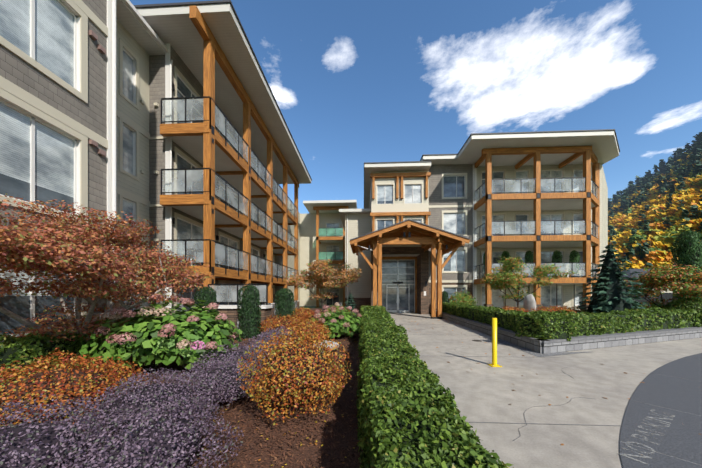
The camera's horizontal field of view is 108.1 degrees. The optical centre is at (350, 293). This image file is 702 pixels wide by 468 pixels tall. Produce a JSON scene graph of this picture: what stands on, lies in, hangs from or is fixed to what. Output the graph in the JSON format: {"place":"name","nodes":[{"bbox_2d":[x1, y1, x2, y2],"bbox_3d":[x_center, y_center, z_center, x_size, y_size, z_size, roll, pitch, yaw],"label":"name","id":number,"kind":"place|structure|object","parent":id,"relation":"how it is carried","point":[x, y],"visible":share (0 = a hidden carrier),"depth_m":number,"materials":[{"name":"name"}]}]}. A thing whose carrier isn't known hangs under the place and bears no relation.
{"place":"outdoors","nodes":[
{"label":"outdoors","id":0,"kind":"place"},
{"bbox_2d":[299,306,334,308],"bbox_3d":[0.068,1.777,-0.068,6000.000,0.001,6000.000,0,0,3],"label":"ground","id":1,"kind":"structure","parent":0,"point":[309,307],"depth_m":32.70,"materials":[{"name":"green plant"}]},
{"bbox_2d":[0,308,362,467],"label":"mulch bed","id":2,"kind":"object","parent":1,"relation":"on","point":[309,450],"depth_m":3.08,"materials":[{"name":"brown soil"}]},
{"bbox_2d":[0,330,97,384],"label":"hedge","id":3,"kind":"object","parent":2,"relation":"on","point":[27,339],"depth_m":4.30,"materials":[{"name":"green plant"}]},
{"bbox_2d":[0,394,123,467],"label":"purple shrub","id":4,"kind":"object","parent":2,"relation":"on","point":[35,447],"depth_m":2.04,"materials":[{"name":"purple plant"}]},
{"bbox_2d":[0,193,215,341],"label":"japanese maple tree","id":5,"kind":"object","parent":2,"relation":"on","point":[73,242],"depth_m":4.34,"materials":[{"name":"red plant"}]},
{"bbox_2d":[48,367,227,447],"bbox_3d":[-2.345,1.258,3.001,1.482,0.752,1.526,0,0,3],"label":"purple shrub","id":6,"kind":"object","parent":2,"relation":"on","point":[169,377],"depth_m":2.89,"materials":[{"name":"purple plant"}]},
{"bbox_2d":[0,0,311,350],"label":"building","id":7,"kind":"structure","parent":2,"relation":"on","point":[168,119],"depth_m":10.34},
{"bbox_2d":[0,369,361,467],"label":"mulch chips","id":8,"kind":"object","parent":2,"relation":"on","point":[329,463],"visible":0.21,"depth_m":2.96,"materials":[{"name":"brown wood"}]},
{"bbox_2d":[0,347,148,425],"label":"barberry shrub","id":9,"kind":"object","parent":8,"relation":"on","point":[120,372],"depth_m":3.03,"materials":[{"name":"orange plant"}]},
{"bbox_2d":[236,322,351,424],"bbox_3d":[-0.677,1.012,3.523,1.412,1.256,1.470,0,0,3],"label":"barberry shrub","id":10,"kind":"object","parent":8,"relation":"on","point":[326,354],"depth_m":3.13,"materials":[{"name":"orange plant"}]},
{"bbox_2d":[194,286,217,315],"bbox_3d":[-5.216,0.705,9.209,0.806,1.968,0.777,0,0,3],"label":"yew","id":11,"kind":"object","parent":2,"relation":"on","point":[208,289],"depth_m":9.00,"materials":[{"name":"green plant"}]},
{"bbox_2d":[75,333,357,467],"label":"fallen leaves","id":12,"kind":"object","parent":2,"relation":"on","point":[268,420],"visible":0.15,"depth_m":3.10,"materials":[{"name":"orange plant"}]},
{"bbox_2d":[38,392,243,467],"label":"purple shrub","id":13,"kind":"object","parent":12,"relation":"on","point":[143,418],"depth_m":2.11,"materials":[{"name":"purple plant"}]},
{"bbox_2d":[72,293,241,369],"bbox_3d":[-3.921,0.728,5.385,3.301,1.504,2.527,0,0,3],"label":"hydrangea","id":14,"kind":"object","parent":12,"relation":"on","point":[157,345],"depth_m":4.66,"materials":[{"name":"green plant"}]},
{"bbox_2d":[179,350,271,417],"bbox_3d":[-1.919,1.288,3.882,1.408,0.709,1.525,0,0,3],"label":"purple shrub","id":15,"kind":"object","parent":2,"relation":"on","point":[228,363],"depth_m":3.66,"materials":[{"name":"purple plant"}]},
{"bbox_2d":[189,338,268,380],"bbox_3d":[-2.406,1.273,4.987,1.444,0.730,1.628,0,0,3],"label":"purple shrub","id":16,"kind":"object","parent":2,"relation":"on","point":[230,350],"depth_m":4.77,"materials":[{"name":"purple plant"}]},
{"bbox_2d":[130,333,360,377],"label":"mulch chips","id":17,"kind":"object","parent":2,"relation":"on","point":[349,344],"visible":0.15,"depth_m":7.22,"materials":[{"name":"brown wood"}]},
{"bbox_2d":[258,314,305,331],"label":"barberry shrub","id":18,"kind":"object","parent":17,"relation":"on","point":[268,322],"depth_m":9.13,"materials":[{"name":"orange plant"}]},
{"bbox_2d":[237,285,261,338],"bbox_3d":[-3.626,0.681,9.127,0.836,2.016,0.837,0,0,3],"label":"yew","id":19,"kind":"object","parent":2,"relation":"on","point":[247,297],"depth_m":8.89,"materials":[{"name":"green plant"}]},
{"bbox_2d":[240,333,286,362],"bbox_3d":[-1.965,1.297,6.032,1.349,0.667,1.636,0,0,3],"label":"purple shrub","id":20,"kind":"object","parent":2,"relation":"on","point":[255,342],"depth_m":5.88,"materials":[{"name":"purple plant"}]},
{"bbox_2d":[249,330,296,350],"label":"purple shrub","id":21,"kind":"object","parent":2,"relation":"on","point":[263,334],"depth_m":7.01,"materials":[{"name":"purple plant"}]},
{"bbox_2d":[261,325,297,340],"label":"purple shrub","id":22,"kind":"object","parent":2,"relation":"on","point":[282,327],"depth_m":8.10,"materials":[{"name":"purple plant"}]},
{"bbox_2d":[275,288,295,320],"bbox_3d":[-2.483,0.732,9.673,0.783,1.917,0.779,0,0,3],"label":"yew","id":23,"kind":"object","parent":2,"relation":"on","point":[282,291],"depth_m":9.45,"materials":[{"name":"green plant"}]},
{"bbox_2d":[291,306,311,318],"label":"barberry shrub","id":24,"kind":"object","parent":2,"relation":"on","point":[296,310],"depth_m":14.28,"materials":[{"name":"orange plant"}]},
{"bbox_2d":[286,317,330,341],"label":"barberry shrub","id":25,"kind":"object","parent":2,"relation":"on","point":[320,326],"depth_m":8.22,"materials":[{"name":"orange plant"}]},
{"bbox_2d":[300,310,324,320],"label":"barberry shrub","id":26,"kind":"object","parent":2,"relation":"on","point":[308,316],"depth_m":12.33,"materials":[{"name":"orange plant"}]},
{"bbox_2d":[283,259,361,311],"bbox_3d":[-1.797,-0.396,18.180,5.270,4.106,5.195,0,0,3],"label":"small tree","id":27,"kind":"object","parent":2,"relation":"on","point":[320,273],"depth_m":17.30,"materials":[{"name":"orange plant"}]},
{"bbox_2d":[312,340,338,353],"bbox_3d":[-0.713,1.543,7.372,0.792,0.384,0.627,0,0,-37],"label":"boulder","id":28,"kind":"object","parent":2,"relation":"on","point":[329,345],"visible":0.23,"depth_m":7.24,"materials":[{"name":"grey stone"}]},
{"bbox_2d":[310,302,361,337],"bbox_3d":[-0.610,0.940,9.300,2.307,1.242,1.956,0,0,3],"label":"hydrangea","id":29,"kind":"object","parent":2,"relation":"on","point":[338,328],"depth_m":8.86,"materials":[{"name":"green plant"}]},
{"bbox_2d":[327,305,353,315],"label":"green shrub","id":30,"kind":"object","parent":2,"relation":"on","point":[337,307],"depth_m":14.83,"materials":[{"name":"green plant"}]},
{"bbox_2d":[344,290,357,317],"bbox_3d":[-0.005,0.714,16.963,1.474,1.913,1.500,0,0,3],"label":"conifer","id":31,"kind":"object","parent":2,"relation":"on","point":[351,304],"depth_m":16.82,"materials":[{"name":"green plant"}]},
{"bbox_2d":[355,304,512,467],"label":"hedge","id":32,"kind":"object","parent":2,"relation":"on","point":[372,426],"depth_m":1.89,"materials":[{"name":"green plant"}]},
{"bbox_2d":[288,200,356,306],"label":"apartment building","id":33,"kind":"structure","parent":1,"relation":"on","point":[321,233],"depth_m":33.24,"materials":[{"name":"beige paint"}]},
{"bbox_2d":[622,269,677,303],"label":"neighbour house","id":34,"kind":"structure","parent":1,"relation":"on","point":[668,294],"depth_m":44.40,"materials":[{"name":"grey"}]},
{"bbox_2d":[130,0,701,213],"label":"sky","id":35,"kind":"structure","parent":0,"point":[353,83],"materials":[{"name":"blue"}]},
{"bbox_2d":[502,306,526,311],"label":"barberry shrub","id":36,"kind":"object","parent":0,"point":[511,308],"depth_m":11.98,"materials":[{"name":"orange plant"}]},
{"bbox_2d":[390,313,701,467],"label":"pavement","id":37,"kind":"structure","parent":0,"point":[524,425],"depth_m":4.07,"materials":[{"name":"concrete"}]},
{"bbox_2d":[339,154,476,318],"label":"entrance block","id":38,"kind":"structure","parent":37,"relation":"on","point":[410,233],"depth_m":20.48,"materials":[{"name":"grey paint"}]},
{"bbox_2d":[442,291,448,302],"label":"shrub","id":39,"kind":"object","parent":37,"relation":"on","point":[446,295],"depth_m":19.31,"materials":[{"name":"green plant"}]},
{"bbox_2d":[488,318,501,366],"bbox_3d":[3.293,1.105,5.840,0.220,1.096,0.220,0,0,3],"label":"bollard","id":40,"kind":"object","parent":37,"relation":"on","point":[494,343],"visible":1,"depth_m":5.80,"materials":[{"name":"yellow metal"}]},
{"bbox_2d":[408,318,700,444],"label":"fallen leaves","id":41,"kind":"object","parent":37,"relation":"on","point":[522,375],"visible":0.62,"depth_m":5.67,"materials":[{"name":"brown plant"}]},
{"bbox_2d":[454,129,664,310],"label":"building","id":42,"kind":"structure","parent":37,"relation":"on","point":[542,196],"depth_m":19.20,"materials":[{"name":"brown wood"}]},
{"bbox_2d":[483,274,579,277],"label":"balcony pots","id":43,"kind":"object","parent":42,"relation":"on","point":[577,275],"visible":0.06,"depth_m":19.75,"materials":[{"name":"grey"}]},
{"bbox_2d":[482,252,484,273],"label":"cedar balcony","id":44,"kind":"structure","parent":43,"relation":"in","point":[483,262],"depth_m":20.13,"materials":[{"name":"brown wood"}]},
{"bbox_2d":[501,251,510,305],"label":"potted shrub","id":45,"kind":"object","parent":43,"relation":"in","point":[504,253],"depth_m":19.93,"materials":[{"name":"green plant"}]},
{"bbox_2d":[524,250,532,293],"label":"potted shrub","id":46,"kind":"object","parent":43,"relation":"in","point":[527,257],"depth_m":19.80,"materials":[{"name":"green plant"}]},
{"bbox_2d":[552,250,562,305],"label":"potted topiary","id":47,"kind":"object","parent":43,"relation":"in","point":[554,254],"depth_m":19.72,"materials":[{"name":"green plant"}]},
{"bbox_2d":[568,250,579,308],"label":"potted topiary","id":48,"kind":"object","parent":43,"relation":"in","point":[576,254],"depth_m":19.65,"materials":[{"name":"green plant"}]},
{"bbox_2d":[436,310,701,353],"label":"planter wall","id":49,"kind":"structure","parent":37,"relation":"on","point":[549,346],"depth_m":8.24,"materials":[{"name":"grey stone"}]},
{"bbox_2d":[448,291,477,304],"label":"entrance shrub","id":50,"kind":"object","parent":49,"relation":"on","point":[461,297],"visible":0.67,"depth_m":18.93,"materials":[{"name":"green plant"}]},
{"bbox_2d":[442,302,573,340],"bbox_3d":[6.346,0.952,12.723,1.033,0.890,11.319,0,0,5],"label":"planter hedge","id":51,"kind":"object","parent":49,"relation":"on","point":[569,326],"depth_m":9.35,"materials":[{"name":"green plant"}]},
{"bbox_2d":[482,256,576,307],"bbox_3d":[9.657,-0.404,14.536,4.404,3.462,3.926,0,0,3],"label":"maple tree","id":52,"kind":"object","parent":49,"relation":"on","point":[509,280],"depth_m":14.07,"materials":[{"name":"green plant"}]},
{"bbox_2d":[523,294,535,311],"bbox_3d":[8.517,0.746,12.135,0.402,1.462,0.560,0,0,-27],"label":"standing rock","id":53,"kind":"object","parent":49,"relation":"on","point":[529,302],"visible":0.46,"depth_m":12.00,"materials":[{"name":"grey stone"}]},
{"bbox_2d":[515,307,701,338],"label":"planter hedge","id":54,"kind":"object","parent":49,"relation":"on","point":[600,317],"depth_m":8.38,"materials":[{"name":"green plant"}]},
{"bbox_2d":[635,305,658,312],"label":"hedge","id":55,"kind":"object","parent":49,"relation":"on","point":[646,307],"visible":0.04,"depth_m":15.03,"materials":[{"name":"green plant"}]},
{"bbox_2d":[624,263,701,307],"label":"maple tree","id":56,"kind":"object","parent":49,"relation":"on","point":[657,273],"depth_m":10.82,"materials":[{"name":"plant"}]},
{"bbox_2d":[617,410,674,463],"bbox_3d":[3.564,1.641,3.029,1.844,0.001,0.217,0,0,-33],"label":"road marking","id":57,"kind":"object","parent":37,"relation":"on","point":[632,435],"visible":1,"depth_m":2.92,"materials":[{"name":"grey paint"}]},
{"bbox_2d":[671,230,701,308],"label":"tree","id":58,"kind":"object","parent":37,"relation":"on","point":[697,240],"depth_m":14.74,"materials":[{"name":"green plant"}]},
{"bbox_2d":[527,306,586,312],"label":"barberry shrub","id":59,"kind":"object","parent":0,"point":[557,308],"depth_m":11.18,"materials":[{"name":"orange plant"}]},
{"bbox_2d":[573,239,649,312],"bbox_3d":[10.932,-0.349,10.599,3.199,3.848,3.029,0,0,3],"label":"spruce tree","id":60,"kind":"object","parent":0,"point":[628,301],"depth_m":10.31,"materials":[{"name":"green plant"}]},
{"bbox_2d":[608,132,701,271],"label":"hill trees","id":61,"kind":"object","parent":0,"point":[659,196],"materials":[{"name":"yellow plant"}]},
{"bbox_2d":[663,298,701,320],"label":"hedge ball","id":62,"kind":"object","parent":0,"point":[691,301],"depth_m":10.40,"materials":[{"name":"green plant"}]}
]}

